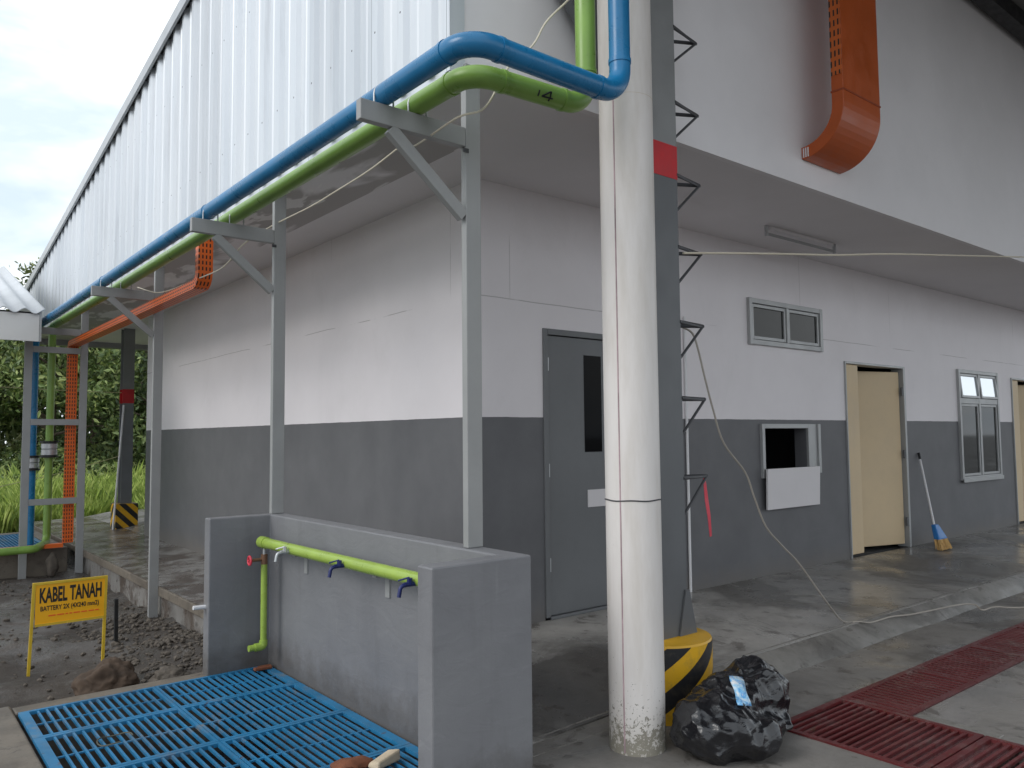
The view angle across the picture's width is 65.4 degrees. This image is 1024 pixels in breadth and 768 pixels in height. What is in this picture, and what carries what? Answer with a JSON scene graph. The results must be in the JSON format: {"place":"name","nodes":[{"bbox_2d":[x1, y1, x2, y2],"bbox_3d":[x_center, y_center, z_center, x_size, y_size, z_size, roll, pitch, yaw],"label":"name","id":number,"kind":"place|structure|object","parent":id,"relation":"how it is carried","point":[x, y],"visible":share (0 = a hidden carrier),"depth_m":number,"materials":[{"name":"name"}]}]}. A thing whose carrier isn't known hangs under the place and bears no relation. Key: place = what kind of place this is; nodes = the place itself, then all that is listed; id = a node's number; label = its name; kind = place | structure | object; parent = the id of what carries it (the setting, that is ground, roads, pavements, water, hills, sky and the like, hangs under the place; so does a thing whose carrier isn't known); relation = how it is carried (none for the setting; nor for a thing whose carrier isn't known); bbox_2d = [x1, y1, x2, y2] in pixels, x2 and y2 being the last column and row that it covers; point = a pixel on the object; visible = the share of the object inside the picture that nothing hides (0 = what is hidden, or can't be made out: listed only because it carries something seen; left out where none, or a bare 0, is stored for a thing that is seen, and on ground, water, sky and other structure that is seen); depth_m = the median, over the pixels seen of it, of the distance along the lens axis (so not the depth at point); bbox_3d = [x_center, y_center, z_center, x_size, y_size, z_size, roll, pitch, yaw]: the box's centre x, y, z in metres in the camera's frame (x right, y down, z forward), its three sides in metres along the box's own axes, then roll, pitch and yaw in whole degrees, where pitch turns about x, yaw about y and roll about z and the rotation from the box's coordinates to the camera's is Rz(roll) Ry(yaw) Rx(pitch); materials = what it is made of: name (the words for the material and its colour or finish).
{"place":"outdoors","nodes":[
{"label":"outdoors","id":0,"kind":"place"},
{"bbox_2d":[0,0,178,443],"label":"sky","id":1,"kind":"structure","parent":0,"point":[68,68],"materials":[{"name":"white"}]},
{"bbox_2d":[0,446,202,709],"bbox_3d":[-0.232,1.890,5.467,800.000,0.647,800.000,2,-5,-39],"label":"ground","id":2,"kind":"structure","parent":0,"point":[34,691],"depth_m":6.70,"materials":[{"name":"soil"}]},
{"bbox_2d":[0,266,44,341],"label":"shed","id":3,"kind":"structure","parent":2,"relation":"on","point":[21,319],"depth_m":10.00,"materials":[{"name":"white paint"}]},
{"bbox_2d":[0,307,61,466],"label":"tree","id":4,"kind":"object","parent":2,"relation":"on","point":[13,432],"visible":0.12,"depth_m":23.78,"materials":[{"name":"green plant"}]},
{"bbox_2d":[0,531,67,578],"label":"trough wall","id":5,"kind":"structure","parent":2,"relation":"on","point":[35,565],"depth_m":10.48,"materials":[{"name":"concrete"}]},
{"bbox_2d":[0,534,40,547],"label":"grating panel","id":6,"kind":"object","parent":5,"relation":"on","point":[11,540],"visible":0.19,"depth_m":11.47,"materials":[{"name":"blue paint"}]},
{"bbox_2d":[0,257,77,442],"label":"tree","id":7,"kind":"object","parent":2,"relation":"on","point":[26,270],"visible":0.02,"depth_m":29.42,"materials":[{"name":"green plant"}]},
{"bbox_2d":[45,552,58,576],"bbox_3d":[-5.980,2.349,10.374,0.160,0.323,0.116,2,-5,-39],"label":"broken concrete","id":8,"kind":"object","parent":2,"relation":"on","point":[52,564],"visible":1,"depth_m":10.34,"materials":[{"name":"concrete"}]},
{"bbox_2d":[17,310,88,578],"bbox_3d":[-6.033,0.730,10.516,0.740,3.647,0.042,2,-5,-39],"label":"pipe rack","id":9,"kind":"object","parent":2,"relation":"on","point":[28,421],"visible":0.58,"depth_m":10.55,"materials":[{"name":"grey metal"}]},
{"bbox_2d":[26,575,107,676],"bbox_3d":[-3.458,1.889,6.213,0.540,0.726,0.042,2,-5,-39],"label":"warning sign","id":10,"kind":"object","parent":2,"relation":"on","point":[66,601],"visible":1,"depth_m":6.21,"materials":[{"name":"yellow metal"}]},
{"bbox_2d":[0,460,144,532],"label":"grass","id":11,"kind":"structure","parent":2,"relation":"on","point":[99,495],"depth_m":17.28,"materials":[{"name":"green plant"}]},
{"bbox_2d":[0,339,145,478],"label":"tree","id":12,"kind":"object","parent":2,"relation":"on","point":[13,370],"visible":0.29,"depth_m":22.18,"materials":[{"name":"green plant"}]},
{"bbox_2d":[0,430,145,483],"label":"undergrowth","id":13,"kind":"object","parent":2,"relation":"on","point":[101,468],"visible":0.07,"depth_m":21.92,"materials":[{"name":"green plant"}]},
{"bbox_2d":[0,342,146,462],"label":"wood","id":14,"kind":"object","parent":2,"relation":"on","point":[43,410],"depth_m":31.80,"materials":[{"name":"green plant"}]},
{"bbox_2d":[12,350,147,457],"bbox_3d":[-13.221,-0.299,25.656,5.719,7.824,8.100,2,-5,-39],"label":"tree","id":15,"kind":"object","parent":2,"relation":"on","point":[100,431],"visible":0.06,"depth_m":24.83,"materials":[{"name":"green plant"}]},
{"bbox_2d":[41,352,147,454],"bbox_3d":[-14.318,-0.658,30.542,6.984,9.172,6.344,2,-5,-39],"label":"tree","id":16,"kind":"object","parent":2,"relation":"on","point":[59,415],"depth_m":29.42,"materials":[{"name":"green plant"}]},
{"bbox_2d":[0,576,202,699],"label":"rubble","id":17,"kind":"object","parent":2,"relation":"on","point":[159,643],"visible":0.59,"depth_m":6.72,"materials":[{"name":"gravel"}]},
{"bbox_2d":[71,657,139,695],"bbox_3d":[-2.820,2.104,5.570,0.448,0.362,0.369,2,-5,-39],"label":"earth lump","id":18,"kind":"object","parent":2,"relation":"on","point":[109,673],"visible":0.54,"depth_m":5.48,"materials":[{"name":"brown stone"}]},
{"bbox_2d":[77,349,147,475],"bbox_3d":[-10.789,0.160,24.719,5.090,7.646,5.501,-1,-4,9],"label":"tree","id":19,"kind":"object","parent":2,"relation":"on","point":[138,438],"visible":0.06,"depth_m":23.43,"materials":[{"name":"green plant"}]},
{"bbox_2d":[114,598,117,641],"bbox_3d":[-3.366,2.058,6.778,0.035,0.460,0.030,2,-5,-39],"label":"stake","id":20,"kind":"object","parent":2,"relation":"on","point":[116,619],"visible":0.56,"depth_m":6.77,"materials":[{"name":"black paint"}]},
{"bbox_2d":[91,266,164,617],"bbox_3d":[-3.797,0.518,7.828,0.665,3.617,0.047,2,-5,-39],"label":"support post","id":21,"kind":"object","parent":2,"relation":"on","point":[113,294],"visible":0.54,"depth_m":7.97,"materials":[{"name":"grey metal"}]},
{"bbox_2d":[113,362,146,385],"bbox_3d":[-10.843,0.018,28.410,6.976,8.235,5.768,-2,-4,21],"label":"tree","id":22,"kind":"object","parent":2,"relation":"on","point":[135,371],"visible":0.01,"depth_m":27.46,"materials":[{"name":"green plant"}]},
{"bbox_2d":[148,665,190,681],"bbox_3d":[-2.435,2.111,5.655,0.248,0.214,0.271,-2,-4,23],"label":"earth lump","id":23,"kind":"object","parent":2,"relation":"on","point":[166,672],"visible":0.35,"depth_m":5.61,"materials":[{"name":"stone"}]},
{"bbox_2d":[23,0,1023,623],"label":"workshop building","id":24,"kind":"structure","parent":2,"relation":"on","point":[845,390],"depth_m":7.17,"materials":[{"name":"paint"}]},
{"bbox_2d":[5,238,212,548],"bbox_3d":[-5.188,0.389,7.936,2.512,3.216,5.420,2,-5,-39],"label":"cable tray","id":25,"kind":"object","parent":24,"relation":"attached to","point":[196,285],"visible":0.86,"depth_m":9.93,"materials":[{"name":"orange paint"}]},
{"bbox_2d":[137,0,568,292],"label":"cable","id":26,"kind":"object","parent":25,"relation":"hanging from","point":[493,94],"visible":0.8,"depth_m":3.96,"materials":[{"name":"white plastic"}]},
{"bbox_2d":[548,336,606,615],"bbox_3d":[0.585,0.690,6.251,0.846,2.094,0.061,2,-5,-39],"label":"steel door","id":27,"kind":"structure","parent":24,"relation":"in","point":[578,566],"depth_m":6.17,"materials":[{"name":"grey paint"}]},
{"bbox_2d":[683,317,691,591],"bbox_3d":[1.537,0.602,6.984,0.024,2.400,0.024,2,-5,-39],"label":"conduit pipe","id":28,"kind":"object","parent":24,"relation":"attached to","point":[687,463],"visible":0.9,"depth_m":6.97,"materials":[{"name":"grey metal"}]},
{"bbox_2d":[746,297,823,351],"bbox_3d":[2.754,-0.586,8.120,1.320,0.455,0.135,2,-5,-39],"label":"upper window","id":29,"kind":"structure","parent":24,"relation":"in","point":[769,323],"depth_m":8.05,"materials":[{"name":"metal"}]},
{"bbox_2d":[764,225,835,253],"bbox_3d":[2.696,-1.337,7.414,1.168,0.093,0.040,2,-5,-39],"label":"fluorescent fitting","id":30,"kind":"object","parent":24,"relation":"attached to","point":[796,235],"visible":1,"depth_m":7.37,"materials":[{"name":"white metal"}]},
{"bbox_2d":[801,0,880,173],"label":"cable duct","id":31,"kind":"object","parent":24,"relation":"attached to","point":[844,141],"visible":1,"depth_m":5.83,"materials":[{"name":"orange metal"}]},
{"bbox_2d":[843,361,911,558],"bbox_3d":[4.096,0.853,9.288,1.400,2.150,0.387,2,-5,-39],"label":"double door","id":32,"kind":"structure","parent":24,"relation":"in","point":[875,402],"depth_m":9.43,"materials":[{"name":"wood"}]},
{"bbox_2d":[956,369,1003,482],"bbox_3d":[6.414,0.575,11.004,1.340,1.505,0.150,2,-5,-39],"label":"casement window","id":33,"kind":"structure","parent":24,"relation":"in","point":[979,430],"depth_m":10.94,"materials":[{"name":"glass"}]},
{"bbox_2d":[1010,378,1023,524],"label":"double door","id":34,"kind":"structure","parent":24,"relation":"in","point":[1017,391],"depth_m":11.89,"materials":[{"name":"wood"}]},
{"bbox_2d":[161,741,300,767],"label":"pit floor","id":35,"kind":"structure","parent":0,"point":[218,761],"depth_m":5.12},
{"bbox_2d":[0,672,205,767],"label":"pit kerb","id":36,"kind":"structure","parent":35,"relation":"on","point":[18,749],"depth_m":4.81,"materials":[{"name":"concrete"}]},
{"bbox_2d":[18,686,178,741],"bbox_3d":[-2.374,1.885,4.584,0.733,0.020,0.518,2,-5,-39],"label":"grating panel","id":37,"kind":"object","parent":36,"relation":"on","point":[30,725],"visible":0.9,"depth_m":4.59,"materials":[{"name":"blue paint"}]},
{"bbox_2d":[33,708,217,767],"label":"grating panel","id":38,"kind":"object","parent":36,"relation":"on","point":[46,753],"visible":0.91,"depth_m":4.14,"materials":[{"name":"blue paint"}]},
{"bbox_2d":[96,732,133,746],"bbox_3d":[-2.061,1.835,4.122,0.145,0.018,0.167,-1,-4,7],"label":"wire loop","id":39,"kind":"object","parent":38,"relation":"on","point":[111,736],"visible":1,"depth_m":4.12,"materials":[{"name":"grey metal"}]},
{"bbox_2d":[112,741,250,767],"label":"grating panel","id":40,"kind":"object","parent":36,"relation":"on","point":[201,749],"visible":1,"depth_m":3.88,"materials":[{"name":"blue paint"}]},
{"bbox_2d":[155,666,298,707],"bbox_3d":[-1.802,1.910,5.048,0.733,0.020,0.518,2,-5,-39],"label":"grating panel","id":41,"kind":"object","parent":36,"relation":"on","point":[281,676],"visible":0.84,"depth_m":5.06,"materials":[{"name":"blue paint"}]},
{"bbox_2d":[253,664,271,671],"bbox_3d":[-1.678,1.908,5.367,0.130,0.020,0.070,2,-5,-39],"label":"wood scrap","id":42,"kind":"object","parent":41,"relation":"on","point":[263,667],"visible":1,"depth_m":5.34,"materials":[{"name":"brown wood"}]},
{"bbox_2d":[220,709,409,767],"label":"grating panel","id":43,"kind":"object","parent":36,"relation":"on","point":[379,731],"visible":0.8,"depth_m":4.10,"materials":[{"name":"blue paint"}]},
{"bbox_2d":[328,743,417,767],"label":"grating panel","id":44,"kind":"object","parent":36,"relation":"on","point":[411,749],"visible":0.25,"depth_m":3.90,"materials":[{"name":"blue paint"}]},
{"bbox_2d":[330,755,372,767],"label":"dry leaf","id":45,"kind":"object","parent":44,"relation":"on","point":[361,761],"visible":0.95,"depth_m":3.72,"materials":[{"name":"brown plant"}]},
{"bbox_2d":[368,749,399,767],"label":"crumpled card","id":46,"kind":"object","parent":44,"relation":"on","point":[387,758],"visible":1,"depth_m":3.77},
{"bbox_2d":[203,513,532,767],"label":"wash bay wall","id":47,"kind":"structure","parent":35,"relation":"on","point":[435,666],"depth_m":4.29,"materials":[{"name":"paint"}]},
{"bbox_2d":[192,605,205,609],"bbox_3d":[-2.070,1.479,5.277,0.082,0.033,0.028,3,-5,-43],"label":"pipe stub","id":48,"kind":"object","parent":47,"relation":"attached to","point":[198,607],"visible":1,"depth_m":5.27,"materials":[{"name":"white plastic"}]},
{"bbox_2d":[190,195,285,513],"bbox_3d":[-1.896,-0.277,5.527,0.665,2.366,0.047,2,-5,-39],"label":"support post","id":49,"kind":"object","parent":47,"relation":"on","point":[275,236],"visible":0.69,"depth_m":5.66,"materials":[{"name":"grey metal"}]},
{"bbox_2d":[247,536,417,651],"bbox_3d":[-0.932,1.331,4.425,0.234,0.752,2.425,2,-5,-39],"label":"tap manifold","id":50,"kind":"object","parent":47,"relation":"attached to","point":[405,577],"visible":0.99,"depth_m":4.68,"materials":[{"name":"paint"}]},
{"bbox_2d":[356,63,482,547],"bbox_3d":[-0.418,-0.409,3.711,0.665,2.366,0.047,2,-5,-39],"label":"support post","id":51,"kind":"object","parent":47,"relation":"on","point":[397,123],"visible":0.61,"depth_m":3.84,"materials":[{"name":"grey metal"}]},
{"bbox_2d":[0,0,596,555],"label":"green pipe","id":52,"kind":"object","parent":51,"relation":"attached to","point":[454,84],"visible":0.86,"depth_m":4.16,"materials":[{"name":"metal"}]},
{"bbox_2d":[27,0,630,545],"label":"blue pipe","id":53,"kind":"object","parent":51,"relation":"attached to","point":[435,60],"visible":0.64,"depth_m":3.65,"materials":[{"name":"metal"}]},
{"bbox_2d":[180,682,347,740],"bbox_3d":[-1.428,1.876,4.589,0.733,0.020,0.661,2,-5,-39],"label":"grating panel","id":54,"kind":"object","parent":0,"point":[319,697],"visible":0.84,"depth_m":4.60,"materials":[{"name":"blue paint"}]},
{"bbox_2d":[34,509,1023,743],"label":"porch floor","id":55,"kind":"structure","parent":0,"point":[570,684],"depth_m":6.93,"materials":[{"name":"concrete"}]},
{"bbox_2d":[112,405,124,529],"bbox_3d":[-6.394,1.352,12.954,0.032,2.032,0.183,-3,-4,28],"label":"white pole","id":56,"kind":"object","parent":55,"relation":"on","point":[118,466],"visible":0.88,"depth_m":12.94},
{"bbox_2d":[34,525,203,618],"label":"porch kerb","id":57,"kind":"structure","parent":55,"relation":"attached to","point":[182,602],"depth_m":8.65,"materials":[{"name":"concrete"}]},
{"bbox_2d":[110,328,137,528],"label":"steel column","id":58,"kind":"structure","parent":55,"relation":"on","point":[126,513],"depth_m":13.12,"materials":[{"name":"grey metal"}]},
{"bbox_2d":[0,456,117,486],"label":"string","id":59,"kind":"object","parent":58,"relation":"attached to","point":[61,472],"visible":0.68,"depth_m":12.43,"materials":[{"name":"white fabric"}]},
{"bbox_2d":[4,387,121,392],"bbox_3d":[-8.008,0.028,11.775,4.140,0.102,0.012,2,-5,-39],"label":"string","id":60,"kind":"object","parent":58,"relation":"attached to","point":[65,390],"visible":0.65,"depth_m":12.55,"materials":[{"name":"white fabric"}]},
{"bbox_2d":[533,570,1023,756],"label":"porch skirt","id":61,"kind":"object","parent":55,"relation":"attached to","point":[799,655],"visible":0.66,"depth_m":5.84,"materials":[{"name":"grey concrete"}]},
{"bbox_2d":[917,453,951,550],"bbox_3d":[5.045,1.378,9.460,0.239,1.116,0.549,-1,-4,10],"label":"broom","id":62,"kind":"object","parent":55,"relation":"on","point":[941,541],"visible":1,"depth_m":9.30,"materials":[{"name":"blue plastic"}]},
{"bbox_2d":[533,592,1023,767],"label":"driveway","id":63,"kind":"structure","parent":0,"point":[994,703],"depth_m":4.49,"materials":[{"name":"concrete"}]},
{"bbox_2d":[597,0,665,756],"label":"white pillar","id":64,"kind":"structure","parent":63,"relation":"on","point":[636,681],"depth_m":3.88,"materials":[{"name":"concrete"}]},
{"bbox_2d":[561,0,712,725],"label":"steel column","id":65,"kind":"structure","parent":63,"relation":"on","point":[688,656],"depth_m":4.45,"materials":[{"name":"metal"}]},
{"bbox_2d":[703,478,711,536],"bbox_3d":[1.146,0.715,4.670,0.076,0.359,0.012,2,-5,-39],"label":"ribbon","id":66,"kind":"object","parent":65,"relation":"hanging from","point":[707,507],"visible":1,"depth_m":4.67,"materials":[{"name":"red fabric"}]},
{"bbox_2d":[682,252,1023,257],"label":"cable","id":67,"kind":"object","parent":65,"relation":"attached to","point":[757,253],"visible":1,"depth_m":5.64,"materials":[{"name":"white plastic"}]},
{"bbox_2d":[683,328,1023,622],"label":"cable","id":68,"kind":"object","parent":65,"relation":"hanging from","point":[756,503],"visible":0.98,"depth_m":5.26,"materials":[{"name":"grey plastic"}]},
{"bbox_2d":[669,655,792,765],"bbox_3d":[1.127,1.569,3.901,0.833,0.369,0.506,2,-5,-39],"label":"bin bag","id":69,"kind":"object","parent":63,"relation":"on","point":[713,723],"visible":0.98,"depth_m":3.69,"materials":[{"name":"black plastic"}]},
{"bbox_2d":[729,676,751,705],"bbox_3d":[1.096,1.474,3.842,0.084,0.109,0.286,-1,-4,5],"label":"snack sachet","id":70,"kind":"object","parent":69,"relation":"on","point":[739,688],"visible":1,"depth_m":3.81,"materials":[{"name":"blue plastic"}]},
{"bbox_2d":[914,714,1003,738],"bbox_3d":[2.290,1.782,4.098,0.074,0.054,0.408,2,-5,-39],"label":"mortar line","id":71,"kind":"object","parent":63,"relation":"on","point":[964,727],"visible":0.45,"depth_m":4.08,"materials":[{"name":"grey concrete"}]},
{"bbox_2d":[818,723,875,745],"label":"trench floor","id":72,"kind":"structure","parent":0,"point":[848,733],"depth_m":4.34,"materials":[{"name":"brown concrete"}]},
{"bbox_2d":[841,628,1023,767],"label":"trench silt","id":73,"kind":"object","parent":72,"relation":"on","point":[975,754],"visible":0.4,"depth_m":4.40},
{"bbox_2d":[788,697,983,767],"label":"grating panel","id":74,"kind":"object","parent":73,"relation":"on","point":[802,730],"visible":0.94,"depth_m":4.01,"materials":[{"name":"red paint"}]},
{"bbox_2d":[841,668,976,715],"bbox_3d":[2.334,1.798,4.668,0.862,0.020,0.390,2,-5,-39],"label":"grating panel","id":75,"kind":"object","parent":73,"relation":"on","point":[948,693],"visible":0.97,"depth_m":4.64,"materials":[{"name":"red paint"}]},
{"bbox_2d":[912,645,1023,682],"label":"grating panel","id":76,"kind":"object","parent":73,"relation":"on","point":[987,673],"visible":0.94,"depth_m":5.19,"materials":[{"name":"red paint"}]},
{"bbox_2d":[933,735,1023,767],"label":"grating panel","id":77,"kind":"object","parent":73,"relation":"on","point":[963,754],"visible":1,"depth_m":3.72,"materials":[{"name":"red paint"}]},
{"bbox_2d":[968,625,1023,654],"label":"grating panel","id":78,"kind":"object","parent":73,"relation":"on","point":[992,637],"visible":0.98,"depth_m":5.73,"materials":[{"name":"red paint"}]}
]}

